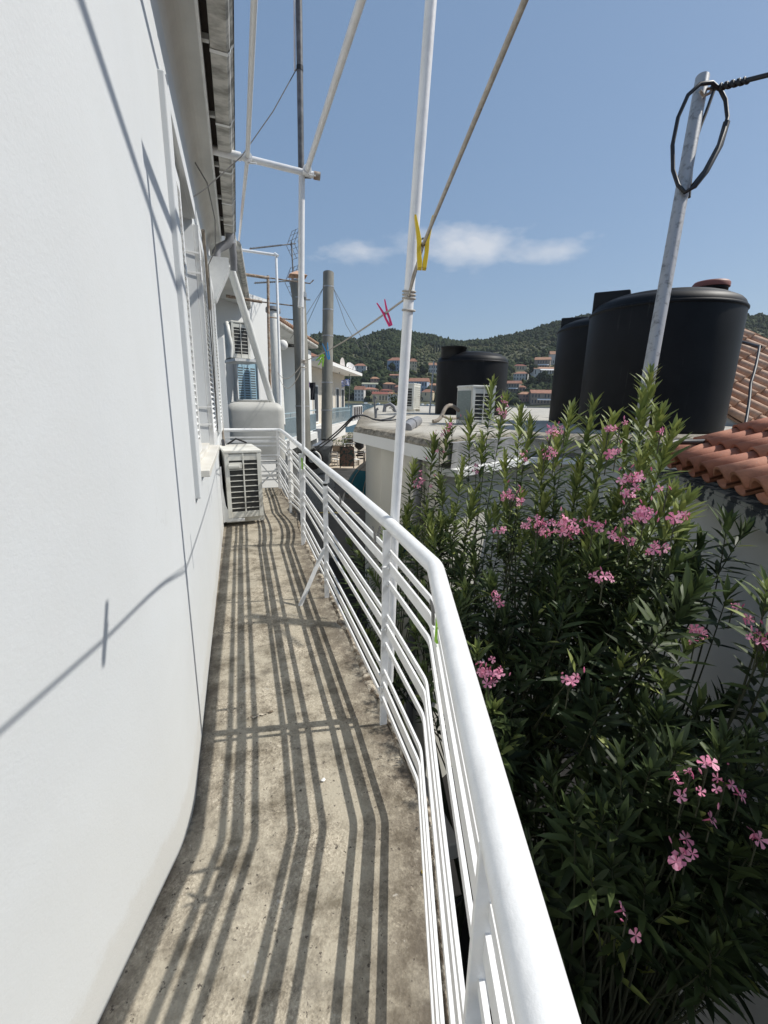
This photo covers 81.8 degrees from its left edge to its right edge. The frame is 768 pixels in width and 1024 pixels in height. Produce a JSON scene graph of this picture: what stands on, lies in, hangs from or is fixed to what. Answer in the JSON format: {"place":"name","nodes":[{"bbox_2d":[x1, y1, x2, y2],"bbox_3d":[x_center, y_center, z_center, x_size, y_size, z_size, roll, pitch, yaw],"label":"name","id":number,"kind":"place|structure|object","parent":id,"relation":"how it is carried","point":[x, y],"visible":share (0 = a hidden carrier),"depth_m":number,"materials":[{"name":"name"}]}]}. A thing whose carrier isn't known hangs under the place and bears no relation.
{"place":"outdoors","nodes":[
{"label":"outdoors","id":0,"kind":"place"},
{"bbox_2d":[288,271,310,452],"bbox_3d":[-1.789,-3.242,9.616,0.431,3.853,1.287,-4,15,-17],"label":"kitchen flue","id":1,"kind":"object","parent":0,"point":[296,321],"visible":0.57,"depth_m":9.48,"materials":[{"name":"metal"}]},
{"bbox_2d":[294,482,365,558],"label":"road","id":2,"kind":"structure","parent":0,"point":[337,531],"depth_m":16.07,"materials":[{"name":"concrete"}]},
{"bbox_2d":[329,432,365,480],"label":"stone pavement","id":3,"kind":"structure","parent":0,"point":[344,472],"depth_m":30.27,"materials":[{"name":"stone"}]},
{"bbox_2d":[331,452,338,466],"bbox_3d":[-3.231,-3.561,29.743,0.446,0.962,0.475,6,15,19],"label":"cafe chair","id":4,"kind":"object","parent":3,"relation":"on","point":[333,456],"visible":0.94,"depth_m":29.53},
{"bbox_2d":[333,439,349,450],"bbox_3d":[-3.709,-5.736,38.049,1.598,1.086,0.751,1,14,-2],"label":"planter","id":5,"kind":"object","parent":3,"relation":"on","point":[336,447],"visible":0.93,"depth_m":37.92,"materials":[{"name":"ceramic"}]},
{"bbox_2d":[340,447,353,467],"bbox_3d":[-2.415,-3.560,28.922,0.940,1.389,0.060,1,14,0],"label":"menu board","id":6,"kind":"object","parent":3,"relation":"on","point":[346,456],"visible":1,"depth_m":28.88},
{"bbox_2d":[355,418,363,455],"bbox_3d":[-1.927,-6.016,34.973,0.720,3.200,0.702,-4,15,-17],"label":"folded parasol","id":7,"kind":"object","parent":3,"relation":"on","point":[359,446],"visible":0.4,"depth_m":34.92,"materials":[{"name":"black fabric"}]},
{"bbox_2d":[357,451,364,464],"bbox_3d":[-1.578,-3.705,30.428,0.450,0.961,0.473,-2,14,-11],"label":"cafe chair","id":8,"kind":"object","parent":3,"relation":"on","point":[363,458],"visible":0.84,"depth_m":30.51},
{"bbox_2d":[345,405,376,431],"bbox_3d":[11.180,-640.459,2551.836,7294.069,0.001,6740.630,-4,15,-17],"label":"sea","id":9,"kind":"structure","parent":0,"point":[352,427],"depth_m":189.12,"materials":[{"name":"teal liquid"}]},
{"bbox_2d":[345,403,549,407],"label":"quay","id":10,"kind":"structure","parent":0,"point":[420,404],"depth_m":410.48,"materials":[{"name":"concrete"}]},
{"bbox_2d":[317,438,628,1023],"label":"ground","id":11,"kind":"structure","parent":0,"point":[464,938],"depth_m":5.41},
{"bbox_2d":[0,0,236,1023],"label":"white house","id":12,"kind":"structure","parent":11,"relation":"on","point":[117,119],"depth_m":1.02,"materials":[{"name":"paint"}]},
{"bbox_2d":[195,162,217,424],"bbox_3d":[-1.643,-1.934,4.299,0.136,2.185,0.759,-4,15,-17],"label":"dangling cable","id":13,"kind":"object","parent":12,"relation":"attached to","point":[209,287],"visible":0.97,"depth_m":4.55,"materials":[{"name":"black rubber"}]},
{"bbox_2d":[201,229,224,440],"bbox_3d":[-1.933,-1.636,5.179,0.097,2.494,1.535,-4,15,-17],"label":"insulated pipe","id":14,"kind":"object","parent":12,"relation":"attached to","point":[205,259],"visible":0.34,"depth_m":4.46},
{"bbox_2d":[219,466,244,522],"bbox_3d":[-1.784,-0.208,5.224,0.243,0.660,0.060,-4,15,-17],"label":"wall bracket","id":15,"kind":"object","parent":12,"relation":"attached to","point":[225,514],"depth_m":5.23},
{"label":"balcony slab","id":16,"kind":"structure","parent":12,"relation":"attached to","visible":0},
{"bbox_2d":[98,487,430,1023],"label":"balcony floor","id":17,"kind":"structure","parent":16,"relation":"on","point":[291,892],"depth_m":1.54,"materials":[{"name":"concrete"}]},
{"bbox_2d":[220,444,264,522],"bbox_3d":[-1.796,-0.375,5.563,0.450,0.876,0.758,-5,16,-24],"label":"air conditioner","id":18,"kind":"object","parent":17,"relation":"on","point":[241,470],"visible":0.98,"depth_m":5.26,"materials":[{"name":"metal"}]},
{"bbox_2d":[221,438,246,494],"bbox_3d":[-1.874,-0.564,5.598,0.320,0.700,0.673,-4,15,-17],"label":"refrigerant hose","id":19,"kind":"object","parent":18,"relation":"attached to","point":[223,442],"visible":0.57,"depth_m":5.72,"materials":[{"name":"white rubber"}]},
{"bbox_2d":[248,710,272,718],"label":"paint flakes","id":20,"kind":"object","parent":17,"relation":"on","point":[253,716],"visible":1,"depth_m":2.16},
{"bbox_2d":[224,428,580,1023],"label":"balcony railing","id":21,"kind":"object","parent":17,"relation":"on","point":[510,926],"visible":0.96,"depth_m":0.83,"materials":[{"name":"metal"}]},
{"bbox_2d":[338,493,344,506],"bbox_3d":[-0.269,-0.078,2.815,0.042,0.085,0.012,-4,15,-17],"label":"clothes peg","id":22,"kind":"object","parent":21,"relation":"attached to","point":[340,500],"visible":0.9,"depth_m":2.81,"materials":[{"name":"grey plastic"}]},
{"bbox_2d":[372,526,380,543],"bbox_3d":[-0.036,0.107,2.099,0.042,0.085,0.012,-4,15,-17],"label":"clothes peg","id":23,"kind":"object","parent":21,"relation":"attached to","point":[375,535],"visible":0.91,"depth_m":2.09,"materials":[{"name":"grey plastic"}]},
{"bbox_2d":[429,599,434,625],"bbox_3d":[0.158,0.305,1.352,0.042,0.085,0.012,-4,15,-17],"label":"clothes peg","id":24,"kind":"object","parent":21,"relation":"on","point":[432,612],"visible":0.33,"depth_m":1.34,"materials":[{"name":"white plastic"}]},
{"bbox_2d":[434,620,437,643],"bbox_3d":[0.155,0.330,1.270,0.019,0.088,0.042,-1,14,-9],"label":"clothes peg","id":25,"kind":"object","parent":21,"relation":"on","point":[436,631],"visible":0.26,"depth_m":1.27,"materials":[{"name":"green plastic"}]},
{"bbox_2d":[278,488,448,1023],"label":"floor edge mortar","id":26,"kind":"object","parent":16,"relation":"on","point":[368,681],"visible":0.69,"depth_m":2.05,"materials":[{"name":"concrete"}]},
{"bbox_2d":[212,0,436,682],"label":"pipe frame","id":27,"kind":"object","parent":26,"relation":"on","point":[303,173],"visible":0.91,"depth_m":1.93,"materials":[{"name":"white paint"}]},
{"bbox_2d":[293,0,303,167],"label":"aerial mast","id":28,"kind":"object","parent":27,"relation":"on","point":[298,39],"visible":0.87,"depth_m":3.67,"materials":[{"name":"grey metal"}]},
{"bbox_2d":[194,68,296,196],"bbox_3d":[-1.165,-3.049,3.590,1.000,1.203,0.009,-7,16,-28],"label":"aerial wire","id":29,"kind":"object","parent":28,"relation":"attached to","point":[250,142],"visible":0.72,"depth_m":3.63,"materials":[{"name":"black rubber"}]},
{"bbox_2d":[278,0,528,388],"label":"clothesline","id":30,"kind":"object","parent":27,"relation":"attached to","point":[510,34],"visible":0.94,"depth_m":0.63,"materials":[{"name":"fabric"}]},
{"bbox_2d":[322,342,329,359],"bbox_3d":[-0.417,-1.162,3.204,0.057,0.119,0.014,0,14,-4],"label":"clothes peg","id":31,"kind":"object","parent":30,"relation":"attached to","point":[326,351],"visible":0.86,"depth_m":3.20,"materials":[{"name":"blue plastic"}]},
{"bbox_2d":[376,299,392,326],"bbox_3d":[0.003,-0.878,1.956,0.076,0.112,0.019,-3,15,-14],"label":"clothes peg","id":32,"kind":"object","parent":30,"relation":"attached to","point":[389,323],"visible":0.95,"depth_m":1.96,"materials":[{"name":"pink plastic"}]},
{"bbox_2d":[414,214,432,270],"bbox_3d":[0.083,-0.564,0.928,0.042,0.110,0.039,1,14,0],"label":"clothes peg","id":33,"kind":"object","parent":30,"relation":"attached to","point":[420,264],"visible":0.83,"depth_m":0.92,"materials":[{"name":"yellow plastic"}]},
{"bbox_2d":[209,235,276,487],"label":"house wing","id":34,"kind":"structure","parent":11,"relation":"on","point":[243,381],"depth_m":10.58,"materials":[{"name":"paint"}]},
{"bbox_2d":[225,358,255,364],"bbox_3d":[-2.927,-3.102,9.143,0.543,0.050,0.877,-9,17,-33],"label":"shelf","id":35,"kind":"object","parent":34,"relation":"attached to","point":[241,361],"visible":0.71,"depth_m":8.86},
{"bbox_2d":[223,320,250,359],"bbox_3d":[-2.985,-3.466,9.018,0.400,0.706,0.516,-9,17,-33],"label":"air conditioner","id":36,"kind":"object","parent":35,"relation":"on","point":[240,341],"visible":0.81,"depth_m":8.83,"materials":[{"name":"metal"}]},
{"bbox_2d":[225,321,233,357],"bbox_3d":[-3.077,-3.446,8.835,0.149,0.724,0.388,-4,15,-17],"label":"wrapped pipe","id":37,"kind":"object","parent":36,"relation":"attached to","point":[228,336],"visible":0.97,"depth_m":8.68,"materials":[{"name":"white plastic"}]},
{"bbox_2d":[242,249,281,405],"bbox_3d":[-2.296,-3.416,8.822,0.695,3.296,1.112,-23,27,-58],"label":"frame","id":38,"kind":"object","parent":34,"relation":"attached to","point":[276,255],"visible":0.79,"depth_m":8.68,"materials":[{"name":"white paint"}]},
{"bbox_2d":[229,263,274,401],"bbox_3d":[-2.207,-2.677,7.606,0.163,2.450,1.775,3,14,6],"label":"slanting pipe","id":39,"kind":"object","parent":38,"relation":"attached to","point":[236,287],"visible":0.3,"depth_m":7.38,"materials":[{"name":"white plastic"}]},
{"bbox_2d":[226,273,313,389],"bbox_3d":[-2.268,-3.623,9.262,1.774,2.507,0.652,-7,16,-29],"label":"clothes rack","id":40,"kind":"object","parent":34,"relation":"attached to","point":[267,277],"visible":0.7,"depth_m":9.17,"materials":[{"name":"metal"}]},
{"bbox_2d":[228,399,285,489],"bbox_3d":[-2.458,-1.300,8.524,1.020,1.669,0.962,-4,15,-17],"label":"water tank","id":41,"kind":"object","parent":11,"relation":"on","point":[246,413],"visible":0.73,"depth_m":8.01,"materials":[{"name":"plastic"}]},
{"bbox_2d":[276,316,318,503],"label":"neighbour house","id":42,"kind":"structure","parent":11,"relation":"on","point":[287,350],"depth_m":19.27,"materials":[{"name":"paint"}]},
{"bbox_2d":[250,229,297,271],"bbox_3d":[-2.418,-5.644,10.394,0.623,2.146,1.322,11,17,35],"label":"tv aerial","id":43,"kind":"object","parent":42,"relation":"attached to","point":[291,244],"visible":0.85,"depth_m":10.57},
{"bbox_2d":[265,306,284,425],"bbox_3d":[-2.479,-3.345,10.219,0.342,2.656,0.971,-4,15,-17],"label":"vent pipe","id":44,"kind":"object","parent":42,"relation":"attached to","point":[274,352],"visible":0.58,"depth_m":10.09,"materials":[{"name":"white plastic"}]},
{"bbox_2d":[254,266,297,296],"bbox_3d":[-2.458,-5.400,10.140,0.494,0.646,1.138,15,20,43],"label":"tv aerial","id":45,"kind":"object","parent":42,"relation":"attached to","point":[261,282],"visible":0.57,"depth_m":10.30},
{"bbox_2d":[309,371,310,417],"bbox_3d":[-3.447,-5.200,20.308,0.025,2.400,0.800,1,14,2],"label":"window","id":46,"kind":"structure","parent":42,"relation":"in","point":[309,371],"depth_m":20.39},
{"bbox_2d":[309,383,314,399],"bbox_3d":[-2.836,-4.765,17.497,0.233,0.674,0.269,2,14,3],"label":"hanging shirt","id":47,"kind":"object","parent":42,"relation":"hanging from","point":[312,390],"visible":1,"depth_m":17.51,"materials":[{"name":"black fabric"}]},
{"bbox_2d":[311,353,361,441],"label":"beige house","id":48,"kind":"structure","parent":11,"relation":"on","point":[340,413],"depth_m":27.92,"materials":[{"name":"paint"}]},
{"bbox_2d":[313,385,318,422],"bbox_3d":[-4.090,-6.468,26.599,0.070,2.250,1.100,2,14,5],"label":"window","id":49,"kind":"structure","parent":48,"relation":"in","point":[315,402],"depth_m":26.63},
{"bbox_2d":[335,387,338,407],"bbox_3d":[-3.449,-8.019,32.774,0.070,2.250,1.100,2,14,5],"label":"window","id":50,"kind":"structure","parent":48,"relation":"in","point":[336,389],"depth_m":32.42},
{"bbox_2d":[341,388,343,406],"bbox_3d":[-3.249,-8.504,34.704,0.070,2.250,1.100,2,14,5],"label":"window","id":51,"kind":"structure","parent":48,"relation":"in","point":[342,390],"depth_m":34.43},
{"bbox_2d":[342,376,350,407],"bbox_3d":[-2.529,-8.051,29.710,0.616,2.046,0.122,1,14,-1],"label":"greek flag","id":52,"kind":"object","parent":48,"relation":"attached to","point":[345,382],"visible":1,"depth_m":29.58,"materials":[{"name":"fabric"}]},
{"bbox_2d":[346,362,355,375],"bbox_3d":[-2.448,-10.631,33.001,0.760,0.975,0.568,-4,15,-17],"label":"satellite dish","id":53,"kind":"object","parent":48,"relation":"attached to","point":[351,365],"visible":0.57,"depth_m":33.13,"materials":[{"name":"metal"}]},
{"bbox_2d":[339,363,726,960],"bbox_3d":[0.777,1.358,3.386,2.085,4.765,3.310,-4,15,-17],"label":"oleander bush","id":54,"kind":"object","parent":11,"relation":"on","point":[609,557],"visible":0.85,"depth_m":2.29,"materials":[{"name":"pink plant"}]},
{"bbox_2d":[353,405,731,778],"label":"flat roof building","id":55,"kind":"structure","parent":11,"relation":"on","point":[377,438],"depth_m":5.25,"materials":[{"name":"paint"}]},
{"bbox_2d":[297,440,334,512],"bbox_3d":[-1.577,-0.858,10.384,0.857,1.591,0.764,-4,15,-17],"label":"extractor fan","id":56,"kind":"object","parent":55,"relation":"on","point":[323,453],"visible":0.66,"depth_m":10.10},
{"bbox_2d":[290,270,369,439],"bbox_3d":[-1.351,-3.809,11.003,1.314,3.896,1.955,9,16,29],"label":"kitchen flue","id":57,"kind":"object","parent":56,"relation":"on","point":[327,366],"visible":0.96,"depth_m":10.39,"materials":[{"name":"grey metal"}]},
{"bbox_2d":[309,414,395,452],"bbox_3d":[-0.363,-1.380,8.166,1.692,0.896,2.587,-4,15,-17],"label":"power cable","id":58,"kind":"object","parent":55,"relation":"on","point":[346,423],"visible":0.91,"depth_m":7.25,"materials":[{"name":"black rubber"}]},
{"bbox_2d":[345,461,365,500],"bbox_3d":[-0.398,-0.925,10.989,0.864,0.968,1.758,6,15,19],"label":"shop awning","id":59,"kind":"object","parent":55,"relation":"attached to","point":[357,479],"visible":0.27,"depth_m":10.36,"materials":[{"name":"teal fabric"}]},
{"bbox_2d":[374,396,378,417],"bbox_3d":[-0.148,-2.000,8.502,0.091,0.430,0.140,-4,15,-17],"label":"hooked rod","id":60,"kind":"object","parent":55,"relation":"on","point":[375,412],"visible":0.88,"depth_m":8.48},
{"bbox_2d":[382,402,396,411],"bbox_3d":[0.177,-3.051,12.996,0.457,0.329,0.171,1,14,0],"label":"vent hood","id":61,"kind":"object","parent":55,"relation":"on","point":[393,406],"visible":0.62,"depth_m":12.95,"materials":[{"name":"grey plastic"}]},
{"bbox_2d":[389,392,397,408],"bbox_3d":[0.349,-3.412,14.007,0.466,0.892,0.315,-4,15,-17],"label":"potted shrub","id":62,"kind":"object","parent":55,"relation":"on","point":[393,400],"visible":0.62,"depth_m":13.98,"materials":[{"name":"green plant"}]},
{"bbox_2d":[407,383,420,411],"bbox_3d":[0.619,-2.736,10.608,0.400,0.646,0.616,6,15,18],"label":"air conditioner","id":63,"kind":"object","parent":55,"relation":"on","point":[413,399],"visible":0.52,"depth_m":10.36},
{"bbox_2d":[429,361,434,413],"bbox_3d":[1.247,-3.250,11.600,0.047,1.369,0.398,5,15,15],"label":"metal rod","id":64,"kind":"object","parent":55,"relation":"on","point":[431,387],"visible":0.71,"depth_m":11.58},
{"bbox_2d":[432,404,459,423],"bbox_3d":[0.969,-1.442,6.494,0.279,0.284,0.674,13,19,40],"label":"corrugated hose","id":65,"kind":"object","parent":55,"relation":"on","point":[442,415],"visible":0.99,"depth_m":6.49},
{"bbox_2d":[435,346,508,414],"bbox_3d":[2.327,-3.484,11.889,1.900,1.680,1.882,-4,15,-17],"label":"water tank","id":66,"kind":"object","parent":55,"relation":"on","point":[459,366],"visible":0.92,"depth_m":11.14,"materials":[{"name":"black plastic"}]},
{"bbox_2d":[456,385,496,424],"bbox_3d":[1.411,-1.637,6.875,0.429,0.616,0.543,-4,15,-17],"label":"air conditioner","id":67,"kind":"object","parent":55,"relation":"on","point":[469,397],"visible":0.7,"depth_m":6.66,"materials":[{"name":"metal"}]},
{"bbox_2d":[549,317,589,423],"bbox_3d":[3.990,-2.471,7.816,1.903,1.770,1.903,-4,15,-17],"label":"water tank","id":68,"kind":"object","parent":55,"relation":"on","point":[572,334],"visible":0.27,"depth_m":7.50,"materials":[{"name":"black plastic"}]},
{"bbox_2d":[577,278,749,432],"bbox_3d":[3.726,-2.126,6.063,1.822,1.932,1.822,-4,15,-17],"label":"water tank","id":69,"kind":"object","parent":55,"relation":"on","point":[705,323],"visible":0.86,"depth_m":5.37,"materials":[{"name":"black plastic"}]},
{"bbox_2d":[627,71,712,493],"bbox_3d":[1.758,-1.399,2.747,0.107,2.538,0.824,10,17,32],"label":"utility pole","id":70,"kind":"object","parent":55,"relation":"attached to","point":[676,222],"visible":0.72,"depth_m":2.72,"materials":[{"name":"metal"}]},
{"bbox_2d":[670,80,729,198],"bbox_3d":[1.963,-2.291,2.717,0.391,0.694,0.199,-7,16,-30],"label":"cable coil","id":71,"kind":"object","parent":70,"relation":"hanging from","point":[714,154],"visible":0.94,"depth_m":2.69,"materials":[{"name":"black rubber"}]},
{"bbox_2d":[712,72,767,90],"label":"service cable","id":72,"kind":"object","parent":70,"relation":"attached to","point":[737,82],"visible":1,"depth_m":2.60,"materials":[{"name":"black rubber"}]},
{"bbox_2d":[742,340,761,421],"bbox_3d":[6.372,-2.316,7.692,0.268,1.560,2.779,10,17,31],"label":"tank hose","id":73,"kind":"object","parent":55,"relation":"on","point":[759,347],"visible":0.89,"depth_m":7.46,"materials":[{"name":"plastic"}]},
{"bbox_2d":[454,677,767,1023],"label":"oleander bush","id":74,"kind":"object","parent":11,"relation":"on","point":[650,860],"visible":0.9,"depth_m":1.43,"materials":[{"name":"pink plant"}]},
{"bbox_2d":[577,503,759,924],"bbox_3d":[1.190,1.984,2.247,0.850,4.094,0.523,-11,19,-40],"label":"oleander bush","id":75,"kind":"object","parent":11,"relation":"on","point":[669,678],"visible":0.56,"depth_m":1.82,"materials":[{"name":"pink plant"}]},
{"bbox_2d":[633,417,767,1023],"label":"tiled outbuilding","id":76,"kind":"structure","parent":11,"relation":"on","point":[728,469],"depth_m":2.64,"materials":[{"name":"ceramic"}]},
{"bbox_2d":[391,714,457,859],"bbox_3d":[0.050,1.580,2.606,0.370,0.100,0.980,-4,15,-17],"label":"ledge","id":77,"kind":"object","parent":76,"relation":"attached to","point":[452,844],"visible":0.07,"depth_m":2.25,"materials":[{"name":"beige paint"}]},
{"bbox_2d":[636,439,704,497],"bbox_3d":[2.276,-0.241,3.568,0.424,0.727,1.767,14,19,41],"label":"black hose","id":78,"kind":"object","parent":76,"relation":"on","point":[692,441],"visible":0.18,"depth_m":3.21,"materials":[{"name":"rubber"}]},
{"bbox_2d":[696,564,767,782],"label":"oleander bush","id":79,"kind":"object","parent":11,"relation":"on","point":[759,643],"visible":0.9,"depth_m":1.50,"materials":[{"name":"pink plant"}]},
{"bbox_2d":[725,328,767,425],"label":"pale tiled house","id":80,"kind":"structure","parent":11,"relation":"on","point":[739,395],"depth_m":8.08,"materials":[{"name":"tile"}]},
{"bbox_2d":[234,0,767,340],"label":"sky","id":81,"kind":"structure","parent":0,"point":[561,191],"materials":[{"name":"blue"}]},
{"bbox_2d":[308,328,764,406],"bbox_3d":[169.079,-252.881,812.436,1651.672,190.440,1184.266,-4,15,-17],"label":"hills","id":82,"kind":"structure","parent":0,"point":[527,404],"depth_m":503.07,"materials":[{"name":"plant"}]},
{"bbox_2d":[354,386,365,400],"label":"village house","id":83,"kind":"structure","parent":82,"relation":"on","point":[359,393],"depth_m":425.01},
{"bbox_2d":[354,364,366,372],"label":"village house","id":84,"kind":"structure","parent":82,"relation":"on","point":[360,368],"depth_m":541.77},
{"bbox_2d":[362,383,377,387],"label":"village house","id":85,"kind":"structure","parent":82,"relation":"on","point":[366,385],"depth_m":462.72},
{"bbox_2d":[366,387,378,394],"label":"village house","id":86,"kind":"structure","parent":82,"relation":"on","point":[371,389],"depth_m":441.61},
{"bbox_2d":[370,366,377,371],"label":"hillside tree","id":87,"kind":"object","parent":82,"relation":"on","point":[372,368],"visible":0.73,"depth_m":511.48,"materials":[{"name":"green plant"}]},
{"bbox_2d":[370,377,378,382],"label":"village house","id":88,"kind":"structure","parent":82,"relation":"on","point":[374,379],"depth_m":477.80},
{"bbox_2d":[372,392,387,401],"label":"village house","id":89,"kind":"structure","parent":82,"relation":"on","point":[382,396],"depth_m":423.32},
{"bbox_2d":[379,389,392,391],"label":"village house","id":90,"kind":"structure","parent":82,"relation":"on","point":[385,390],"depth_m":444.13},
{"bbox_2d":[382,382,395,389],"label":"village house","id":91,"kind":"structure","parent":82,"relation":"on","point":[389,385],"depth_m":457.37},
{"bbox_2d":[387,392,396,401],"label":"village house","id":92,"kind":"structure","parent":82,"relation":"on","point":[393,395],"depth_m":424.71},
{"bbox_2d":[389,362,395,370],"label":"hillside tree","id":93,"kind":"object","parent":82,"relation":"on","point":[392,366],"visible":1,"depth_m":523.85,"materials":[{"name":"green plant"}]},
{"bbox_2d":[387,357,399,371],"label":"village house","id":94,"kind":"structure","parent":82,"relation":"on","point":[396,361],"depth_m":527.21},
{"bbox_2d":[390,374,398,378],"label":"village house","id":95,"kind":"structure","parent":82,"relation":"on","point":[393,376],"depth_m":493.34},
{"bbox_2d":[409,358,417,370],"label":"village house","id":96,"kind":"structure","parent":82,"relation":"on","point":[413,364],"depth_m":531.19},
{"bbox_2d":[408,378,429,392],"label":"village house","id":97,"kind":"structure","parent":82,"relation":"on","point":[424,382],"depth_m":448.75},
{"bbox_2d":[419,364,428,373],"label":"hillside tree","id":98,"kind":"object","parent":82,"relation":"on","point":[423,369],"visible":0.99,"depth_m":504.78,"materials":[{"name":"green plant"}]},
{"bbox_2d":[421,389,434,400],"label":"village house","id":99,"kind":"structure","parent":82,"relation":"on","point":[425,394],"depth_m":427.23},
{"bbox_2d":[429,363,436,373],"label":"village house","id":100,"kind":"structure","parent":82,"relation":"on","point":[431,367],"depth_m":523.48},
{"bbox_2d":[506,381,522,392],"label":"village house","id":101,"kind":"structure","parent":82,"relation":"on","point":[512,386],"depth_m":446.53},
{"bbox_2d":[514,364,526,370],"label":"village house","id":102,"kind":"structure","parent":82,"relation":"on","point":[520,367],"depth_m":527.79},
{"bbox_2d":[513,372,528,380],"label":"village house","id":103,"kind":"structure","parent":82,"relation":"on","point":[518,376],"depth_m":480.94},
{"bbox_2d":[518,392,528,401],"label":"village house","id":104,"kind":"structure","parent":82,"relation":"on","point":[523,397],"depth_m":414.65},
{"bbox_2d":[527,376,538,383],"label":"hillside tree","id":105,"kind":"object","parent":82,"relation":"on","point":[531,379],"visible":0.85,"depth_m":448.89,"materials":[{"name":"green plant"}]},
{"bbox_2d":[529,364,537,372],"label":"hillside tree","id":106,"kind":"object","parent":82,"relation":"on","point":[531,367],"visible":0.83,"depth_m":494.90,"materials":[{"name":"green plant"}]},
{"bbox_2d":[309,312,767,404],"bbox_3d":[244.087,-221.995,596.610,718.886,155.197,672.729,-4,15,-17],"label":"hill forest","id":107,"kind":"object","parent":82,"relation":"on","point":[383,345],"visible":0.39,"depth_m":623.42,"materials":[{"name":"plant"}]},
{"bbox_2d":[529,390,551,404],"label":"village house","id":108,"kind":"structure","parent":82,"relation":"on","point":[538,397],"depth_m":401.44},
{"bbox_2d":[530,367,553,376],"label":"village house","id":109,"kind":"structure","parent":82,"relation":"on","point":[536,371],"depth_m":491.01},
{"bbox_2d":[534,357,550,366],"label":"village house","id":110,"kind":"structure","parent":82,"relation":"on","point":[542,361],"depth_m":517.18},
{"bbox_2d":[535,371,549,382],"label":"hillside tree","id":111,"kind":"object","parent":82,"relation":"on","point":[543,376],"visible":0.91,"depth_m":449.02,"materials":[{"name":"green plant"}]},
{"bbox_2d":[549,351,555,364],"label":"village house","id":112,"kind":"structure","parent":82,"relation":"on","point":[552,354],"depth_m":529.85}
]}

